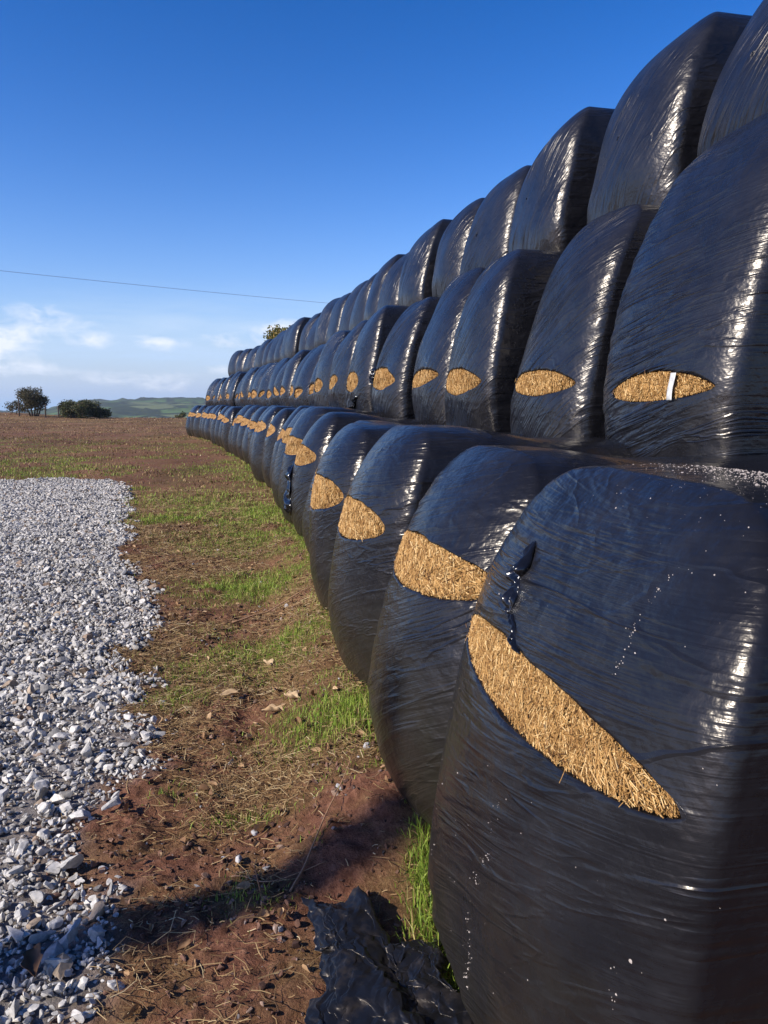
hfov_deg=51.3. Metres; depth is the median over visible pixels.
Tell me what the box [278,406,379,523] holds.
wrapped bale
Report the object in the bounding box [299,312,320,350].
wrapped bale
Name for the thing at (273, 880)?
twig
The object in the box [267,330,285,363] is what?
wrapped bale
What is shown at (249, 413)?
wrapped bale
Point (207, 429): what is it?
wrapped bale
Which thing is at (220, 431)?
wrapped bale
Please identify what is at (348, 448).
wrapped bale
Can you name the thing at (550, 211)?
wrapped bale
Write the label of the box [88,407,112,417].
hawthorn bush
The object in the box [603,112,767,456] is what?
wrapped bale
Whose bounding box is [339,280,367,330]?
wrapped bale
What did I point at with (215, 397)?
wrapped bale
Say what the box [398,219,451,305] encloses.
wrapped bale
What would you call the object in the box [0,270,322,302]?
overhead wire
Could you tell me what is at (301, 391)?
wrapped bale
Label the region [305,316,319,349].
wrapped bale
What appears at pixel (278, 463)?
wrapped bale
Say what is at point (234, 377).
wrapped bale
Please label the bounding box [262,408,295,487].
wrapped bale
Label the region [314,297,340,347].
wrapped bale
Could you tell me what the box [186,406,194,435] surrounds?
wrapped bale
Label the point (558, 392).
wrapped bale
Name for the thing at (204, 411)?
wrapped bale
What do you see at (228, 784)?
dry stalks
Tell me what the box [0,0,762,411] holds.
sky
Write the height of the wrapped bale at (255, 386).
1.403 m
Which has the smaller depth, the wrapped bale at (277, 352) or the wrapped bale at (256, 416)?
the wrapped bale at (256, 416)
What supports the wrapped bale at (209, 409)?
on the ground at (356, 868)
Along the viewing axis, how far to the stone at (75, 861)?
2.71 m
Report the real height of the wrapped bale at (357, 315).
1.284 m
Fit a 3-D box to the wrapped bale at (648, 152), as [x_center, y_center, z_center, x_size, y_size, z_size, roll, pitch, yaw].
[2.537,-2.470,5.437,2.163,1.385,1.218,-1,8,-10]
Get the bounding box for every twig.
[231,586,312,622]
[231,861,326,881]
[289,755,351,891]
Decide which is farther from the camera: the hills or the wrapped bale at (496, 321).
the hills
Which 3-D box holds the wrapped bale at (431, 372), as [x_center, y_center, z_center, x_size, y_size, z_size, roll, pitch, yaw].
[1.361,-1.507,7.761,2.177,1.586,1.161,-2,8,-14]
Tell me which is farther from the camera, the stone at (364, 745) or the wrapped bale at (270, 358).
the wrapped bale at (270, 358)
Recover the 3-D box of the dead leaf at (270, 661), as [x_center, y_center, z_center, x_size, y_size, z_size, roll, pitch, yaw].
[-0.661,0.855,4.573,0.060,0.039,0.060,1,7,9]
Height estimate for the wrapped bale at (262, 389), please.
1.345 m
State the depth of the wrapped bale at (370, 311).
12.67 m
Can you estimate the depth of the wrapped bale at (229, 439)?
21.65 m
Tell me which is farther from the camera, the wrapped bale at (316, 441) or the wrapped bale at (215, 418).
the wrapped bale at (215, 418)
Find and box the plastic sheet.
[301,886,473,1023]
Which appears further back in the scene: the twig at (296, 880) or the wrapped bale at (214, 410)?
the wrapped bale at (214, 410)
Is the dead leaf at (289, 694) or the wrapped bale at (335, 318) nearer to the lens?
the dead leaf at (289, 694)
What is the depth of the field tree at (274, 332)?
60.03 m
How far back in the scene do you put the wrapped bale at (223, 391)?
30.96 m
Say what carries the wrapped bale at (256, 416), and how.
on the ground at (356, 868)
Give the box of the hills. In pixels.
[0,397,204,417]
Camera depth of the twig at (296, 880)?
2.76 m
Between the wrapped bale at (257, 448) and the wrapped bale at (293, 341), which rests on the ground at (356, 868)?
the wrapped bale at (257, 448)
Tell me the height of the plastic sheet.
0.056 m
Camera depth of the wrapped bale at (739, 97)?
3.99 m
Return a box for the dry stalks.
[0,412,458,1023]
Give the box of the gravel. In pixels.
[0,476,172,1023]
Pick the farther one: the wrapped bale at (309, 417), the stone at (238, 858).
the wrapped bale at (309, 417)
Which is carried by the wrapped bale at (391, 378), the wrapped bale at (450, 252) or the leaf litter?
the wrapped bale at (450, 252)
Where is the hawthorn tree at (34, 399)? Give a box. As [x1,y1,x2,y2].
[14,386,50,415]
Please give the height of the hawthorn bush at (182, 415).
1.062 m
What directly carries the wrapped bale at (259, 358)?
on the wrapped bale at (237, 394)
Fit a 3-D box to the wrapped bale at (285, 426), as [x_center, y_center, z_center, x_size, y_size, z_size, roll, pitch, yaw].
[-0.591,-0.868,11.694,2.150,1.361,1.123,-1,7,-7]
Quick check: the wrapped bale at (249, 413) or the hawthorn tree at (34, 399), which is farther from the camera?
the hawthorn tree at (34, 399)
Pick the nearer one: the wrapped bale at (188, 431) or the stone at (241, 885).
the stone at (241, 885)
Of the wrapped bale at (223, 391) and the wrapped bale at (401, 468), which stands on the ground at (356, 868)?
the wrapped bale at (401, 468)
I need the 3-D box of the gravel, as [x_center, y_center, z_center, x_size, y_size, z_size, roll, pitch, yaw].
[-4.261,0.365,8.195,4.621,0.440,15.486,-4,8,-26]
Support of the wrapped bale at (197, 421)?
on the ground at (356, 868)
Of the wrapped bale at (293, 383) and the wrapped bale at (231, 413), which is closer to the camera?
the wrapped bale at (293, 383)
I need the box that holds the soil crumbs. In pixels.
[16,515,418,1023]
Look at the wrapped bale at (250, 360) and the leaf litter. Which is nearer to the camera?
the leaf litter
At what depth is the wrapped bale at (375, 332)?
9.67 m
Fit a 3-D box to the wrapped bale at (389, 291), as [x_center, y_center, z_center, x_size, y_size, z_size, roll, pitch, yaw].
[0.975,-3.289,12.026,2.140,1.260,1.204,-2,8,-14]
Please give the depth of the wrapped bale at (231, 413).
22.52 m
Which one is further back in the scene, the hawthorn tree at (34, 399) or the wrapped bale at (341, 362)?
the hawthorn tree at (34, 399)
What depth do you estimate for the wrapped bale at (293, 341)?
21.40 m
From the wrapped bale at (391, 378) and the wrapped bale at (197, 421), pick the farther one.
the wrapped bale at (197, 421)
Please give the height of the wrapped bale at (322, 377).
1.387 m
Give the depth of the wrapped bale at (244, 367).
31.89 m
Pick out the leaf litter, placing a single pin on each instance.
(263, 912)
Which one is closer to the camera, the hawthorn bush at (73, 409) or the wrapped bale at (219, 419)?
the wrapped bale at (219, 419)
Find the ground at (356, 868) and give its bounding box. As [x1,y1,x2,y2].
[0,412,459,1023]
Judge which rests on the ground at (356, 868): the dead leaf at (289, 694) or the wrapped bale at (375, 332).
the dead leaf at (289, 694)
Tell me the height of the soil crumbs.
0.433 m
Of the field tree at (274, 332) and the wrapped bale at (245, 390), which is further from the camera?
the field tree at (274, 332)
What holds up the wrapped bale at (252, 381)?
on the wrapped bale
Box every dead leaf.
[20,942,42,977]
[219,688,238,695]
[262,704,282,711]
[263,658,272,665]
[284,690,299,698]
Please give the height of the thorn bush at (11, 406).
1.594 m
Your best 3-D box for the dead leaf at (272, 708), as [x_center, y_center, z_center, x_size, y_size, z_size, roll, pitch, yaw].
[-0.550,0.968,3.940,0.111,0.037,0.066,0,-1,8]
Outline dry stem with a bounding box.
[254,858,261,895]
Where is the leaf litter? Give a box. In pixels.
[116,513,391,1018]
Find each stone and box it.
[56,854,83,868]
[65,917,81,943]
[68,809,90,818]
[101,796,121,810]
[235,855,241,862]
[235,881,249,889]
[363,742,370,749]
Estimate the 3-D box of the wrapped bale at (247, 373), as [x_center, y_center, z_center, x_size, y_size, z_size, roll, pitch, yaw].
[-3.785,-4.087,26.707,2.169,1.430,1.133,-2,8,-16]
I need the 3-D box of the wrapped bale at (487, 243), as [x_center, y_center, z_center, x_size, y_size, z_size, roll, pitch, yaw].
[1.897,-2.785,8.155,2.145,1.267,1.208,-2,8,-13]
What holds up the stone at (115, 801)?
on the ground at (356, 868)
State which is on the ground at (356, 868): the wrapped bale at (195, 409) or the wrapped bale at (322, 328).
the wrapped bale at (195, 409)
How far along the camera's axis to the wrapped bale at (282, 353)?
22.96 m
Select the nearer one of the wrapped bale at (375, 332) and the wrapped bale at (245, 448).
the wrapped bale at (375, 332)
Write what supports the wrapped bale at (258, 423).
on the ground at (356, 868)
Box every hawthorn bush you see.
[56,399,101,417]
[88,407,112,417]
[174,411,186,417]
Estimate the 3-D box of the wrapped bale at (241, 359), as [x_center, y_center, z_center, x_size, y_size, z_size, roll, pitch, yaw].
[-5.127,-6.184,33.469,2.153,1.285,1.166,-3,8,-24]
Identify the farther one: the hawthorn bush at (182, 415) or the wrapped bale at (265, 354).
the hawthorn bush at (182, 415)
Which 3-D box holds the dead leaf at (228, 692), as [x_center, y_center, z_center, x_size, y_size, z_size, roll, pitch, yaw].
[-0.800,0.936,4.134,0.101,0.027,0.046,-3,15,-14]
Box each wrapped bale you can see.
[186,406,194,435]
[190,405,202,436]
[193,405,209,437]
[199,406,209,437]
[201,406,214,439]
[204,408,213,440]
[205,378,221,405]
[210,405,221,426]
[210,405,229,443]
[212,377,226,405]
[214,406,235,445]
[218,406,233,447]
[220,374,233,404]
[222,407,242,452]
[226,371,243,404]
[227,372,246,405]
[228,350,243,375]
[228,410,240,454]
[231,405,261,457]
[235,349,251,372]
[235,374,245,405]
[236,406,261,460]
[238,368,253,406]
[240,367,259,406]
[242,406,269,464]
[243,350,251,371]
[246,345,260,371]
[247,365,264,404]
[248,405,280,469]
[248,407,267,451]
[250,363,272,404]
[250,406,297,481]
[255,339,271,366]
[257,362,277,405]
[262,337,275,365]
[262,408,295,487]
[266,358,290,405]
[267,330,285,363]
[270,406,318,488]
[271,408,306,507]
[272,358,291,404]
[274,331,285,362]
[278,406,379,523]
[279,350,310,405]
[280,324,292,359]
[283,412,420,536]
[285,317,310,357]
[289,348,315,406]
[294,344,324,406]
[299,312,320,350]
[302,420,409,551]
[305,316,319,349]
[308,361,318,405]
[308,423,526,611]
[313,330,350,406]
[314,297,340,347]
[326,293,350,342]
[328,320,367,407]
[328,425,632,685]
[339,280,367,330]
[345,305,408,410]
[349,272,377,329]
[364,254,404,319]
[368,445,767,824]
[369,297,440,418]
[377,252,408,310]
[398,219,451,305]
[412,267,485,424]
[427,463,767,1023]
[432,198,484,296]
[445,249,562,432]
[460,165,531,273]
[508,106,614,252]
[510,204,659,437]
[587,12,751,223]
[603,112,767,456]
[697,0,767,156]
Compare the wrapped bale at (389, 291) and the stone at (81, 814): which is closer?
the stone at (81, 814)
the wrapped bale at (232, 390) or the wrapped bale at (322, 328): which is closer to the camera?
the wrapped bale at (322, 328)
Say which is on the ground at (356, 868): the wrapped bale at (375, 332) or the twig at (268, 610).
the twig at (268, 610)
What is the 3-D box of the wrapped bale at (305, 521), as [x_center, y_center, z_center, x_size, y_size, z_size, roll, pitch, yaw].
[0.398,-0.172,6.790,2.174,1.208,1.095,-2,8,-14]
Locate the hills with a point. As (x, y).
(152, 407)
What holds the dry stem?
on the ground at (356, 868)
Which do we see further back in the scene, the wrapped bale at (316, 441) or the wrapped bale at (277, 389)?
the wrapped bale at (277, 389)
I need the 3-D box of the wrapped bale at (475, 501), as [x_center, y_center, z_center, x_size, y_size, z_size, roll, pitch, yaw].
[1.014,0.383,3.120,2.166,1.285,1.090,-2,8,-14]
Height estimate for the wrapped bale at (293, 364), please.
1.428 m
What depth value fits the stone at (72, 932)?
2.38 m
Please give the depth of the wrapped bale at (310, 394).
13.88 m
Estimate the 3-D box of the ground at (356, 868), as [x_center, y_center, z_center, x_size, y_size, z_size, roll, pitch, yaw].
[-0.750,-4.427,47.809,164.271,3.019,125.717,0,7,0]
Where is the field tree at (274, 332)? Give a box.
[263,324,290,340]
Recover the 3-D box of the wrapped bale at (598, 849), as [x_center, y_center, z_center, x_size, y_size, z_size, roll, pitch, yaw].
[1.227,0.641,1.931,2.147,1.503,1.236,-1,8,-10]
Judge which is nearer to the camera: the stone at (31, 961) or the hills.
the stone at (31, 961)
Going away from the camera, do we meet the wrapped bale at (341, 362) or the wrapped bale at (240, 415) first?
the wrapped bale at (341, 362)
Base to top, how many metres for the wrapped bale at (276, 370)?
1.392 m
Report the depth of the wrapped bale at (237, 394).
27.55 m
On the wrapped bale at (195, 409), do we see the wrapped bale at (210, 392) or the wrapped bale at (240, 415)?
the wrapped bale at (210, 392)
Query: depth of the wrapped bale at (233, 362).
34.01 m
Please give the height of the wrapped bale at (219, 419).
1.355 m
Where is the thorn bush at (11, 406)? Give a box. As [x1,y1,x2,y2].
[2,400,27,413]
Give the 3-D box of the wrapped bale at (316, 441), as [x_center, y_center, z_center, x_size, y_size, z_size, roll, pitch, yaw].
[0.100,-0.370,8.037,2.208,1.267,1.087,-2,8,-13]

